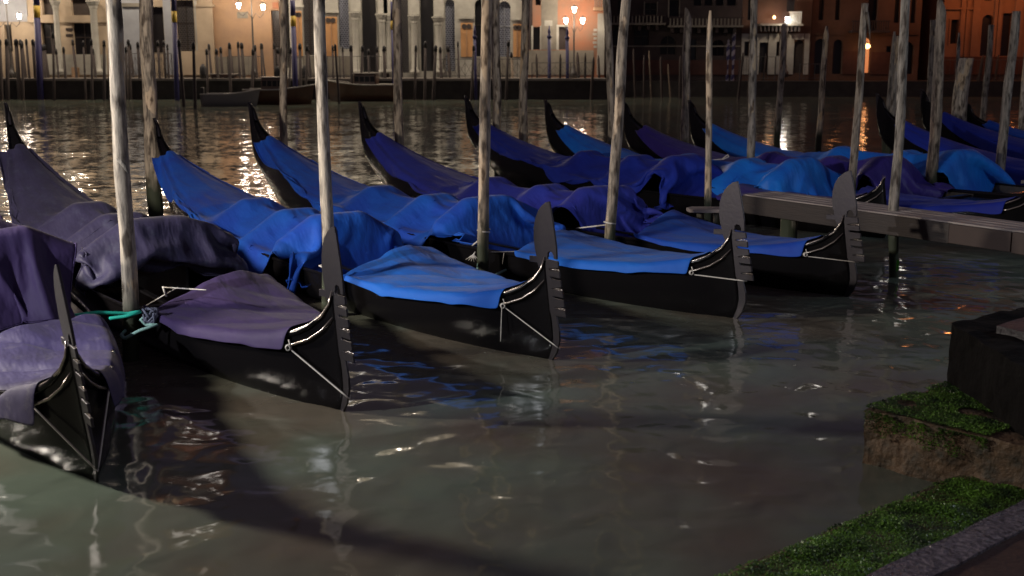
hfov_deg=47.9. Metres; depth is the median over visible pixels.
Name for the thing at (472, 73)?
mooring pile
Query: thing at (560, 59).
mooring pile
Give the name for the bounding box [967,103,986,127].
gondola
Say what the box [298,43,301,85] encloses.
mooring pile
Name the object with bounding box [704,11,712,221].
mooring pole
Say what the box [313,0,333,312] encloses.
mooring pole
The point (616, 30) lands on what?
window
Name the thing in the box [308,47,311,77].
mooring pile
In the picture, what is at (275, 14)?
window
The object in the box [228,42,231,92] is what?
mooring pile
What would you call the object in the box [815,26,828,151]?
mooring pole
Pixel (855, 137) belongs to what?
mooring pole
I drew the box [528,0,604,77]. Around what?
house
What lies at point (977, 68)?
railing
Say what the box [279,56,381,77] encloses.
railing
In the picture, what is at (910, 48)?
doorway
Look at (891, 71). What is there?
mooring pole
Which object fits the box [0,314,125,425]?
foredeck cover
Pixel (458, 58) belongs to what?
mooring pile
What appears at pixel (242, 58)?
mooring pile
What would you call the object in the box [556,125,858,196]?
cockpit cover
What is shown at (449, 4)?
window
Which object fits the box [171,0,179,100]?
painted pole
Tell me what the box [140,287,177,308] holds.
rope
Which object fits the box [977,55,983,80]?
mooring pile
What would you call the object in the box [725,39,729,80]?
striped pole
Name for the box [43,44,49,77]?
mooring pile
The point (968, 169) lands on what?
cockpit cover
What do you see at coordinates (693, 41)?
doorway
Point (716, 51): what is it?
window
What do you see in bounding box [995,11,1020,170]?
mooring pole
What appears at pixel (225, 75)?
moored boat
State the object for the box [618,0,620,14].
window
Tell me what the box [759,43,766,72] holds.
doorway
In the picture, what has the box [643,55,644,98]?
mooring pile
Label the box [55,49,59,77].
mooring pile
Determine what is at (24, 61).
mooring pile
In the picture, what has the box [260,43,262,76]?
mooring pile
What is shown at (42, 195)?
cockpit cover
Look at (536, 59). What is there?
mooring pile
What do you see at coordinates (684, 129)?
mooring pole
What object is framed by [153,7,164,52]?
doorway
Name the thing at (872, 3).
window
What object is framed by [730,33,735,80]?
striped pole
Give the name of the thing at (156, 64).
railing
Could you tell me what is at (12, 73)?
street lamp
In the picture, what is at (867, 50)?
doorway
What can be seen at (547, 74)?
railing
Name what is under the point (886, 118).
gondola
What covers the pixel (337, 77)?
mooring pile
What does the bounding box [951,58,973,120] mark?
mooring pole
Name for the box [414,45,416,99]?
mooring pile
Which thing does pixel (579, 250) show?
foredeck cover
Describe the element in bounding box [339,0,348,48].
window
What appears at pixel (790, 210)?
walkway
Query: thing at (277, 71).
bollard
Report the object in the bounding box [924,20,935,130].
mooring pole
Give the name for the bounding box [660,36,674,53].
window
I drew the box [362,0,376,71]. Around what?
doorway
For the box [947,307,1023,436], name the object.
stone block
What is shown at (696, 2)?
window
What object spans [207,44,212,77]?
mooring pile
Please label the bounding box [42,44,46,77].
mooring pile
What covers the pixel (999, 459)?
stone block
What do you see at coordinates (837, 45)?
doorway
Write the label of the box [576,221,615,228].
rope
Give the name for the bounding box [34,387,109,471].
rope
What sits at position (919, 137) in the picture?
cockpit cover
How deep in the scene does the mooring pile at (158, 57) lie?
69.69 m
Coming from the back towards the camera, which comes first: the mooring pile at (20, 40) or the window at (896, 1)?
the window at (896, 1)
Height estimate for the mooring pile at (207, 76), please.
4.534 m
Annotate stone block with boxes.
[862,387,1023,491]
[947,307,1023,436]
[996,317,1023,339]
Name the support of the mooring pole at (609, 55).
in the water
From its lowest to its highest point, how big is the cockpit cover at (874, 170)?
1.145 m
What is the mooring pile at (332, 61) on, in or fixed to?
in the water
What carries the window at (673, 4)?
in the palace at (656, 29)
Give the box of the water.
[0,97,1023,575]
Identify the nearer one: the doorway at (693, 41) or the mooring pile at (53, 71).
the mooring pile at (53, 71)
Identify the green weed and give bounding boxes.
[714,381,1023,575]
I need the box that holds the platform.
[686,206,720,224]
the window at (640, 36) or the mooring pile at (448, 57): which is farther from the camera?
the window at (640, 36)
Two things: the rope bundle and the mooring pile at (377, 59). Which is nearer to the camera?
the rope bundle
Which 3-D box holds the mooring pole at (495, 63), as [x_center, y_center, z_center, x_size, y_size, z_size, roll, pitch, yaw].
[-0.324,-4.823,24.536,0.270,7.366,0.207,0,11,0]
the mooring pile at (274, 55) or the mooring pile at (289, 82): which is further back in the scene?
the mooring pile at (274, 55)
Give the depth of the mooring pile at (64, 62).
70.02 m
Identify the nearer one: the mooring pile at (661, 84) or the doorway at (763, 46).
the mooring pile at (661, 84)
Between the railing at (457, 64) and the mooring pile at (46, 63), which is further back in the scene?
the mooring pile at (46, 63)
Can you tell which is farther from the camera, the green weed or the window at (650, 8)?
the window at (650, 8)
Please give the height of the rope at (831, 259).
0.107 m
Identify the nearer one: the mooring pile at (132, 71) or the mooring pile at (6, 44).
the mooring pile at (6, 44)
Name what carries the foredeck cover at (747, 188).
on the gondola at (518, 174)
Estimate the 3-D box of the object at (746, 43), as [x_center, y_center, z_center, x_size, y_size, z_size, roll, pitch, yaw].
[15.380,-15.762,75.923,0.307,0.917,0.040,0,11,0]
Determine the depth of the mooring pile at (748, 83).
70.12 m
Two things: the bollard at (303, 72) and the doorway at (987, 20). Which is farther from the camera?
the doorway at (987, 20)
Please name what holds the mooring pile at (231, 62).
in the water
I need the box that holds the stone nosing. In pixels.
[867,500,1023,575]
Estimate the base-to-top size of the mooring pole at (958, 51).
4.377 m
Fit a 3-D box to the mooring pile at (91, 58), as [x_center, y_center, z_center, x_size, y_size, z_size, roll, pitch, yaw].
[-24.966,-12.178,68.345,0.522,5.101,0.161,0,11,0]
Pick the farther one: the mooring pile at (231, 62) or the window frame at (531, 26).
the mooring pile at (231, 62)
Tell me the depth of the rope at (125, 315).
9.76 m
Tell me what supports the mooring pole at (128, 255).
in the water
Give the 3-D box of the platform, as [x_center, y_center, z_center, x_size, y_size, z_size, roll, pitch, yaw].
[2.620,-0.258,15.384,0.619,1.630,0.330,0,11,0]
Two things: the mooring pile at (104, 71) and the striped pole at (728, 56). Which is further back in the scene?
the striped pole at (728, 56)
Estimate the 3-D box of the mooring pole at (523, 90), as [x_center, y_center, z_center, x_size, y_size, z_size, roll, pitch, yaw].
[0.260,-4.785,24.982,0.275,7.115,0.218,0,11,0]
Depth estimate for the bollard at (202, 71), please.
70.11 m
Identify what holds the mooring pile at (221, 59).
in the water
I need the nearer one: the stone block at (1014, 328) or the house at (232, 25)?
the stone block at (1014, 328)
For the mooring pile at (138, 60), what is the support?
in the water
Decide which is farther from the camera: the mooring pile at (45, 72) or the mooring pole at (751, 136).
the mooring pile at (45, 72)
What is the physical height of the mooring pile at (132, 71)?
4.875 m
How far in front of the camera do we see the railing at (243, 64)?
69.99 m
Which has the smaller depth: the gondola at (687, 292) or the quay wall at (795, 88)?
the gondola at (687, 292)
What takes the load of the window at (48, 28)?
in the palace at (66, 22)
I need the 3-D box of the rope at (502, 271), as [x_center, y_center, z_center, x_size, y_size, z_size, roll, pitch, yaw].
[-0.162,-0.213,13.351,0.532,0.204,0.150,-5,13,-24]
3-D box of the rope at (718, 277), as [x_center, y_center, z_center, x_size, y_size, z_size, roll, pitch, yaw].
[2.062,-0.155,11.668,0.442,0.108,0.554,-3,12,-14]
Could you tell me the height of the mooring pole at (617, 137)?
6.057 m
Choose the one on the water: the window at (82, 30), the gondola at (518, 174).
the gondola at (518, 174)
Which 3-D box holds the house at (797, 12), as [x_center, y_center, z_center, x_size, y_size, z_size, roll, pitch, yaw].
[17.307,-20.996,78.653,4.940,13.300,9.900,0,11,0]
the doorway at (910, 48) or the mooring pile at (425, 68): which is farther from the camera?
the doorway at (910, 48)
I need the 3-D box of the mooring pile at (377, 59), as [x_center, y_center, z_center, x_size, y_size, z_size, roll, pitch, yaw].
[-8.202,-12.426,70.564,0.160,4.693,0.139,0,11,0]
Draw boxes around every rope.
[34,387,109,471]
[74,310,137,315]
[109,310,140,319]
[120,312,157,339]
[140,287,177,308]
[163,287,206,290]
[288,339,349,399]
[477,264,506,274]
[500,308,501,341]
[503,299,559,348]
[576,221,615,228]
[691,267,746,281]
[805,249,857,262]
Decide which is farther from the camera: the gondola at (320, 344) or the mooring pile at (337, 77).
the mooring pile at (337, 77)
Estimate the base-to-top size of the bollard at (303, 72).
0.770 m
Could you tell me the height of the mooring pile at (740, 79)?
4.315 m
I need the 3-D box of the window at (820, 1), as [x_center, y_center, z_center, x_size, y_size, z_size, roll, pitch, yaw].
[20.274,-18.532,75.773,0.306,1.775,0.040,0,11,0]
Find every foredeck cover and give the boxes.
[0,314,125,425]
[143,270,346,349]
[343,245,525,308]
[514,230,710,273]
[633,210,823,256]
[716,183,866,199]
[856,186,1019,214]
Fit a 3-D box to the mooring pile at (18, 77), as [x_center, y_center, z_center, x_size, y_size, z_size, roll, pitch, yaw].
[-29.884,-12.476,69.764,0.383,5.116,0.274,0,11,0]
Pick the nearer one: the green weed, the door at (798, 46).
the green weed
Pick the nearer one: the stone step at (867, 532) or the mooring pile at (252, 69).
the stone step at (867, 532)
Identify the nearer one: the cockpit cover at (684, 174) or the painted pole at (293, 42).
the cockpit cover at (684, 174)
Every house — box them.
[212,0,279,76]
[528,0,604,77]
[740,0,812,80]
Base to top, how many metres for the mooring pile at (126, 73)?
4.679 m
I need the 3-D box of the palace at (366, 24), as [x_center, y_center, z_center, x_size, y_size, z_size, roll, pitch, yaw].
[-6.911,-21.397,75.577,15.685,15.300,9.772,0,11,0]
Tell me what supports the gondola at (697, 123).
on the water
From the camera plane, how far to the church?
76.96 m
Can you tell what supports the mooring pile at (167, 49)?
in the water
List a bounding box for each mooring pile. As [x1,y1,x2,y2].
[0,39,3,99]
[4,39,9,100]
[14,39,21,99]
[19,39,25,77]
[20,42,24,99]
[22,41,26,77]
[25,39,30,77]
[31,39,36,77]
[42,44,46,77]
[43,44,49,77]
[52,32,55,100]
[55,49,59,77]
[62,47,66,77]
[71,39,77,77]
[82,40,86,99]
[90,39,93,100]
[93,49,96,77]
[102,40,105,100]
[108,51,109,100]
[124,46,128,99]
[127,39,131,99]
[130,44,134,77]
[136,42,140,77]
[156,40,160,77]
[162,40,166,77]
[166,44,169,77]
[177,39,185,106]
[192,42,196,108]
[205,49,208,92]
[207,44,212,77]
[215,48,218,77]
[219,47,223,73]
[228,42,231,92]
[229,48,232,72]
[237,41,240,77]
[240,42,245,77]
[251,49,254,87]
[254,45,257,77]
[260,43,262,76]
[261,43,265,75]
[273,43,275,68]
[276,47,279,67]
[288,47,291,87]
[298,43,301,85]
[305,45,307,84]
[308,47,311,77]
[332,45,333,77]
[334,44,339,103]
[341,46,344,77]
[349,45,353,83]
[360,45,363,72]
[367,49,370,72]
[376,46,378,72]
[382,46,386,77]
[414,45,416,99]
[423,41,426,99]
[431,45,436,100]
[439,47,442,77]
[446,46,451,77]
[457,41,459,77]
[470,45,474,99]
[504,40,509,99]
[510,52,513,77]
[535,54,537,77]
[559,54,561,77]
[576,52,579,77]
[584,53,585,77]
[590,57,594,99]
[597,55,599,77]
[633,49,635,97]
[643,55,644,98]
[648,51,651,97]
[660,56,662,97]
[668,65,670,97]
[737,52,743,100]
[747,68,748,98]
[762,54,765,80]
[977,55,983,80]
[990,57,993,80]
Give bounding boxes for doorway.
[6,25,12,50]
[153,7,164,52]
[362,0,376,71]
[420,0,433,70]
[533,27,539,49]
[691,39,695,59]
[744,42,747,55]
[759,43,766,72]
[814,39,822,73]
[832,40,841,73]
[864,38,869,72]
[907,42,912,73]
[980,15,991,55]
[1000,13,1010,55]
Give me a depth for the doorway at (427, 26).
72.77 m
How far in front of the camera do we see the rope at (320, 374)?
8.60 m
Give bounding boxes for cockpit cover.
[0,144,248,295]
[0,215,76,330]
[152,151,403,293]
[253,136,565,250]
[365,132,663,236]
[473,125,722,210]
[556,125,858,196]
[635,125,954,197]
[702,124,1015,191]
[894,121,1023,184]
[942,112,1023,159]
[982,120,1023,138]
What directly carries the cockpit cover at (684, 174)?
on the gondola at (518, 174)
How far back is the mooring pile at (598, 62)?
71.77 m
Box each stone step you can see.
[722,475,1023,575]
[939,531,1023,575]
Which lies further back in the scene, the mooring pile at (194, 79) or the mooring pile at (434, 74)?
the mooring pile at (434, 74)
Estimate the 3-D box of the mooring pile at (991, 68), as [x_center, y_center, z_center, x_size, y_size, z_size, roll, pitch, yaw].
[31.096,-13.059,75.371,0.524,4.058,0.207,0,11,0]
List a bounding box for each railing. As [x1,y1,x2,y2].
[124,53,172,77]
[227,56,264,77]
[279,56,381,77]
[436,59,519,77]
[531,62,591,77]
[738,57,775,80]
[799,67,819,80]
[944,60,1019,80]
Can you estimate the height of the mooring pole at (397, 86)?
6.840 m
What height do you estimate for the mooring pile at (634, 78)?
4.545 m
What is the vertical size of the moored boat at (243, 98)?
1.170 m
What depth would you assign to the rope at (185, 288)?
9.94 m
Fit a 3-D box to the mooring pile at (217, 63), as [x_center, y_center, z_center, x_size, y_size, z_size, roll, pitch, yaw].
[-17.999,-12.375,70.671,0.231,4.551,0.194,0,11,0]
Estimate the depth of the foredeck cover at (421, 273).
11.43 m
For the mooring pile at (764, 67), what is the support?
in the water
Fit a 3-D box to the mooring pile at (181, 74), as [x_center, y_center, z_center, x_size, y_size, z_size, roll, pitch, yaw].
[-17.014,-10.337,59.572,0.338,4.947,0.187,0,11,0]
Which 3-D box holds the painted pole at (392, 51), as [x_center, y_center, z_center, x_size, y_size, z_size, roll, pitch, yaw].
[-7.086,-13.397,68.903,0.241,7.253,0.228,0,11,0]
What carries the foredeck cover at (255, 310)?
on the gondola at (320, 344)
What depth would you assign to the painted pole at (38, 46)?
69.24 m
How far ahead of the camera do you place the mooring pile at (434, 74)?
68.15 m
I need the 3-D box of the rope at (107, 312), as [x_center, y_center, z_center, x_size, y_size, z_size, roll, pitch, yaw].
[-3.446,0.217,9.806,0.549,0.069,0.080,-4,12,-17]
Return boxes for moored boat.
[200,87,260,105]
[209,73,241,77]
[242,76,314,104]
[328,73,393,100]
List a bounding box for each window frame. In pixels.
[531,26,532,49]
[556,27,558,49]
[948,18,951,43]
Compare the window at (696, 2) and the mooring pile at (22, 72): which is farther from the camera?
the window at (696, 2)
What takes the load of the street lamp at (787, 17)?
on the quay wall at (795, 88)
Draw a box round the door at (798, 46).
[793,40,802,72]
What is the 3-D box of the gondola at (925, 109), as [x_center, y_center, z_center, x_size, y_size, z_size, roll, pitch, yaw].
[13.334,-3.083,24.242,1.511,1.929,10.972,-8,14,-36]
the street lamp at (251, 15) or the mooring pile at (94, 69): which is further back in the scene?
the mooring pile at (94, 69)
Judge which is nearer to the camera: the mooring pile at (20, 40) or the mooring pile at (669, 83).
the mooring pile at (20, 40)
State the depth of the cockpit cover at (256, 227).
13.85 m
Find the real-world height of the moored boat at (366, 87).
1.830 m
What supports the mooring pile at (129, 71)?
in the water
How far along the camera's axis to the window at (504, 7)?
72.68 m
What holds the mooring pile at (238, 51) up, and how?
in the water
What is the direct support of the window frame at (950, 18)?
in the church
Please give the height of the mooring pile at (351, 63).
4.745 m
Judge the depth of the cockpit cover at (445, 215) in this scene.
15.21 m
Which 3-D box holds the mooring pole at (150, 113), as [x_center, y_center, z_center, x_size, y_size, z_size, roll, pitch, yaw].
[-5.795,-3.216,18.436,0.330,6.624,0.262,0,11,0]
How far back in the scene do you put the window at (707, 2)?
75.33 m
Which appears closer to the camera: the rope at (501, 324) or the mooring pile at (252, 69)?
the rope at (501, 324)
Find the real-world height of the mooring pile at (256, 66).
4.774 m
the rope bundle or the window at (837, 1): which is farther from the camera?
the window at (837, 1)
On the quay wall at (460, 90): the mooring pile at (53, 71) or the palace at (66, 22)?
the palace at (66, 22)
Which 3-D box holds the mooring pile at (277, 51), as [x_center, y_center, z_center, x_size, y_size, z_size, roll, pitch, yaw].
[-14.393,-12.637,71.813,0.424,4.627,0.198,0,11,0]
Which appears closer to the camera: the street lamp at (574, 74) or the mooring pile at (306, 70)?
the mooring pile at (306, 70)
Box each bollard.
[200,64,205,77]
[274,66,279,75]
[302,65,307,77]
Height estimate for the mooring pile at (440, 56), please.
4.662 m
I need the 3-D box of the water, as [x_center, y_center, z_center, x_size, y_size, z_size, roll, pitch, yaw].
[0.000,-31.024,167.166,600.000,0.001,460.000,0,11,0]
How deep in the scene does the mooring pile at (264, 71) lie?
72.46 m
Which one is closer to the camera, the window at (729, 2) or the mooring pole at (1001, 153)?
the mooring pole at (1001, 153)
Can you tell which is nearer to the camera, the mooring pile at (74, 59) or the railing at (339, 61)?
the railing at (339, 61)
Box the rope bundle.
[142,307,158,323]
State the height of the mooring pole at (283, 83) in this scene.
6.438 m
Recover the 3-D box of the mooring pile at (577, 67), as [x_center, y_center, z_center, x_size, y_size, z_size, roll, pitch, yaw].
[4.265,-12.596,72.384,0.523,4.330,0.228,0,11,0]
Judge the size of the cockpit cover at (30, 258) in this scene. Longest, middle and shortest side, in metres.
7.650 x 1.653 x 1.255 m
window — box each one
[43,23,55,53]
[74,23,91,53]
[176,0,195,50]
[272,11,279,65]
[286,0,289,67]
[303,0,313,54]
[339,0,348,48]
[400,0,408,72]
[445,0,454,70]
[475,0,481,55]
[499,2,509,56]
[613,28,618,44]
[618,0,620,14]
[634,29,647,44]
[645,3,655,16]
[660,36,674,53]
[669,0,678,15]
[694,0,700,5]
[705,0,711,5]
[712,40,723,55]
[716,0,722,5]
[727,0,735,5]
[747,0,750,19]
[819,0,822,19]
[835,0,838,19]
[868,0,876,30]
[894,0,897,22]
[910,0,914,22]
[950,20,956,43]
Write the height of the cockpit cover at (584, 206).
1.256 m
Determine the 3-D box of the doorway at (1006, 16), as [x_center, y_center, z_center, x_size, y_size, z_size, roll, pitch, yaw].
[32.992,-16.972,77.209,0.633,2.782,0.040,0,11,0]
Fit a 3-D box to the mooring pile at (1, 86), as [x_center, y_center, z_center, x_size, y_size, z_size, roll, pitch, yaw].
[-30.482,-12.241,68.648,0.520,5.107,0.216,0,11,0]
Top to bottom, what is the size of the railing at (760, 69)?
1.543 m
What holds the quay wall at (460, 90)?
on the canal bed
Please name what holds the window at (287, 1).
in the palace at (366, 24)
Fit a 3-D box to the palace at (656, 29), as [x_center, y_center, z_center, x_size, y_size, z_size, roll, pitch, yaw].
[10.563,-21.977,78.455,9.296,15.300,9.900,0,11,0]
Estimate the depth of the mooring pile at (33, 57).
69.69 m
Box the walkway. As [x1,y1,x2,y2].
[742,191,1023,254]
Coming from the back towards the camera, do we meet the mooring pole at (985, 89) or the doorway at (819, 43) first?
the doorway at (819, 43)
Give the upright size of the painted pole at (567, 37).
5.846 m
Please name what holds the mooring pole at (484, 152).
in the water
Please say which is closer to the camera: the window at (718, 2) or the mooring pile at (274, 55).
the mooring pile at (274, 55)
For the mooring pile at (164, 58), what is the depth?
69.94 m
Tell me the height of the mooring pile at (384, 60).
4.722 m
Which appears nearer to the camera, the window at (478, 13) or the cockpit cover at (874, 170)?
the cockpit cover at (874, 170)
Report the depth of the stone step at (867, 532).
6.13 m
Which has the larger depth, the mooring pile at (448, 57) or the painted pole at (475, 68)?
the mooring pile at (448, 57)
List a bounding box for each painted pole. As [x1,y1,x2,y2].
[33,0,43,99]
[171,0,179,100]
[290,0,297,86]
[390,2,393,82]
[473,25,477,99]
[547,25,551,77]
[565,27,569,77]
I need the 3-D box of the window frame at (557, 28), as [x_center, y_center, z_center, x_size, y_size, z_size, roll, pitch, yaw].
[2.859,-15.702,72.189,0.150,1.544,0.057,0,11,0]
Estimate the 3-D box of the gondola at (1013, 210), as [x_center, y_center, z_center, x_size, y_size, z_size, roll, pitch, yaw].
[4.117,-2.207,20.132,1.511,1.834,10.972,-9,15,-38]
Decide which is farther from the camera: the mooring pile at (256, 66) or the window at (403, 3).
the window at (403, 3)
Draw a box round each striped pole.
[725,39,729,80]
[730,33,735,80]
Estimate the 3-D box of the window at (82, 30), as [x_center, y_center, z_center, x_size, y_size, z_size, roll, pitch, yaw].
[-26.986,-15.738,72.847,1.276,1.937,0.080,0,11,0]
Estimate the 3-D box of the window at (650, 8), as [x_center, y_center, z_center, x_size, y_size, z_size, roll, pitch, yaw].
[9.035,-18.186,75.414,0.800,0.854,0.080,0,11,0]
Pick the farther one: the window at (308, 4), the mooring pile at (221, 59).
the window at (308, 4)
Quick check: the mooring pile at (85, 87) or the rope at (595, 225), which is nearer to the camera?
the rope at (595, 225)
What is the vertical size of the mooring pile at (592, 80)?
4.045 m
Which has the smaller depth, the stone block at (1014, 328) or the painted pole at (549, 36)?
the stone block at (1014, 328)
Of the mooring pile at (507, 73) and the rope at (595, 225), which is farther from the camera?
the mooring pile at (507, 73)
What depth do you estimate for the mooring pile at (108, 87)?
68.25 m
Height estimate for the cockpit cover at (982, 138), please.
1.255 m
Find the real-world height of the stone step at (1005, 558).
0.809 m
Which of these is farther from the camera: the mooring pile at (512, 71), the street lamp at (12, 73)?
the mooring pile at (512, 71)
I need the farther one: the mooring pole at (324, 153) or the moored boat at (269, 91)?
the moored boat at (269, 91)
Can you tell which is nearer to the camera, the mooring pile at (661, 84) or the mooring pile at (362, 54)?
the mooring pile at (362, 54)
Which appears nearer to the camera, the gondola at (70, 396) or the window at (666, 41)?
the gondola at (70, 396)
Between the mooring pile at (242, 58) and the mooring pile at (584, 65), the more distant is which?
the mooring pile at (242, 58)
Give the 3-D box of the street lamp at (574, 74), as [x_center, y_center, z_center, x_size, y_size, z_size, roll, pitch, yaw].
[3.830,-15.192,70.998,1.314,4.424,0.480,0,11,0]
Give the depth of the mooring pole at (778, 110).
33.21 m
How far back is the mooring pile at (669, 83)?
72.63 m
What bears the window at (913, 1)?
in the palace at (840, 19)
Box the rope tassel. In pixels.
[465,252,476,260]
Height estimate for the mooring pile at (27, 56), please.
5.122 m
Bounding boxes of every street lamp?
[1,0,20,77]
[237,0,264,77]
[564,5,584,77]
[785,15,789,76]
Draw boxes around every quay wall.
[3,81,606,99]
[614,79,1020,96]
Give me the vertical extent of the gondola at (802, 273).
1.931 m
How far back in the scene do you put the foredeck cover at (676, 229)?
13.99 m
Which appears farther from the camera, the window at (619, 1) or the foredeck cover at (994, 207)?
the window at (619, 1)
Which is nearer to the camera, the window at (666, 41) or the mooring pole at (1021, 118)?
the mooring pole at (1021, 118)
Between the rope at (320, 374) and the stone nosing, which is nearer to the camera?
the stone nosing
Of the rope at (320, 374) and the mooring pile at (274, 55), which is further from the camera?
the mooring pile at (274, 55)
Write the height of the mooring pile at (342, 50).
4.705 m
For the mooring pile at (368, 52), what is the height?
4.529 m
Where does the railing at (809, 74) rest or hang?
on the quay wall at (795, 88)
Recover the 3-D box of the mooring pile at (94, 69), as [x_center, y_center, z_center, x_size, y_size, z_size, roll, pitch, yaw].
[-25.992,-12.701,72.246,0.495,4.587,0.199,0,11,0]
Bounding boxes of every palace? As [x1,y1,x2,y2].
[0,0,214,77]
[279,0,521,76]
[604,0,743,80]
[809,0,921,80]
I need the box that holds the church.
[917,0,1023,79]
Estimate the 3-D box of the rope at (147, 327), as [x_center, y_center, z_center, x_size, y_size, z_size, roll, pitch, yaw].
[-3.189,0.323,9.820,0.385,0.224,0.179,2,12,12]
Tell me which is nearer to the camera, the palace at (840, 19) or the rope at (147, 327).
the rope at (147, 327)
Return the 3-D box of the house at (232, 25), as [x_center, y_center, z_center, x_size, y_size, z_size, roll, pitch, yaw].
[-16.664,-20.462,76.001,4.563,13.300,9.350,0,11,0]
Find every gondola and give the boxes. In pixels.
[0,264,114,481]
[4,102,354,411]
[153,118,566,359]
[248,102,753,318]
[358,101,864,296]
[464,96,886,237]
[544,99,1023,221]
[623,103,1020,200]
[688,100,1023,195]
[876,94,943,177]
[920,89,997,149]
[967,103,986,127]
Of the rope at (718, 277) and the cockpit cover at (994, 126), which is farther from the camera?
the cockpit cover at (994, 126)
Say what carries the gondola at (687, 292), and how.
on the water
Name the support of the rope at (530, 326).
attached to the gondola at (533, 302)
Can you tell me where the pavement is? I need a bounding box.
[3,77,605,80]
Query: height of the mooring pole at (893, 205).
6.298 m
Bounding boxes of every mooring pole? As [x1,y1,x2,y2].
[105,0,139,361]
[139,0,163,216]
[279,0,287,145]
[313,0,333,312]
[392,0,403,145]
[477,0,491,271]
[491,0,500,176]
[519,0,529,142]
[603,0,614,144]
[604,0,630,240]
[680,7,691,142]
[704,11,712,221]
[747,0,757,157]
[773,24,787,146]
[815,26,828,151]
[849,3,869,192]
[882,32,895,152]
[888,0,909,277]
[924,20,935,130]
[925,0,945,183]
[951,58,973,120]
[955,33,959,77]
[979,25,993,120]
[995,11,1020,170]
[1018,57,1023,129]
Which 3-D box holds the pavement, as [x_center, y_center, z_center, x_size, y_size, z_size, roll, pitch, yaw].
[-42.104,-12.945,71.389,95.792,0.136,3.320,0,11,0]
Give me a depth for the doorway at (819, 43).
76.39 m
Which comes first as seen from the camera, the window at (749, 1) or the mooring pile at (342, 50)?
the mooring pile at (342, 50)
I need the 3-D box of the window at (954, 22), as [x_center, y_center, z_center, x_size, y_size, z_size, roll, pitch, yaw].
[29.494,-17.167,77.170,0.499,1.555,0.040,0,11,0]
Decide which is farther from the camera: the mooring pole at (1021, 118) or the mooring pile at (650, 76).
the mooring pile at (650, 76)
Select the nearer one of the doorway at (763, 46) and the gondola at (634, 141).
the gondola at (634, 141)
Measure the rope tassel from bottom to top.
0.125 m
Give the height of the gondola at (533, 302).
1.757 m

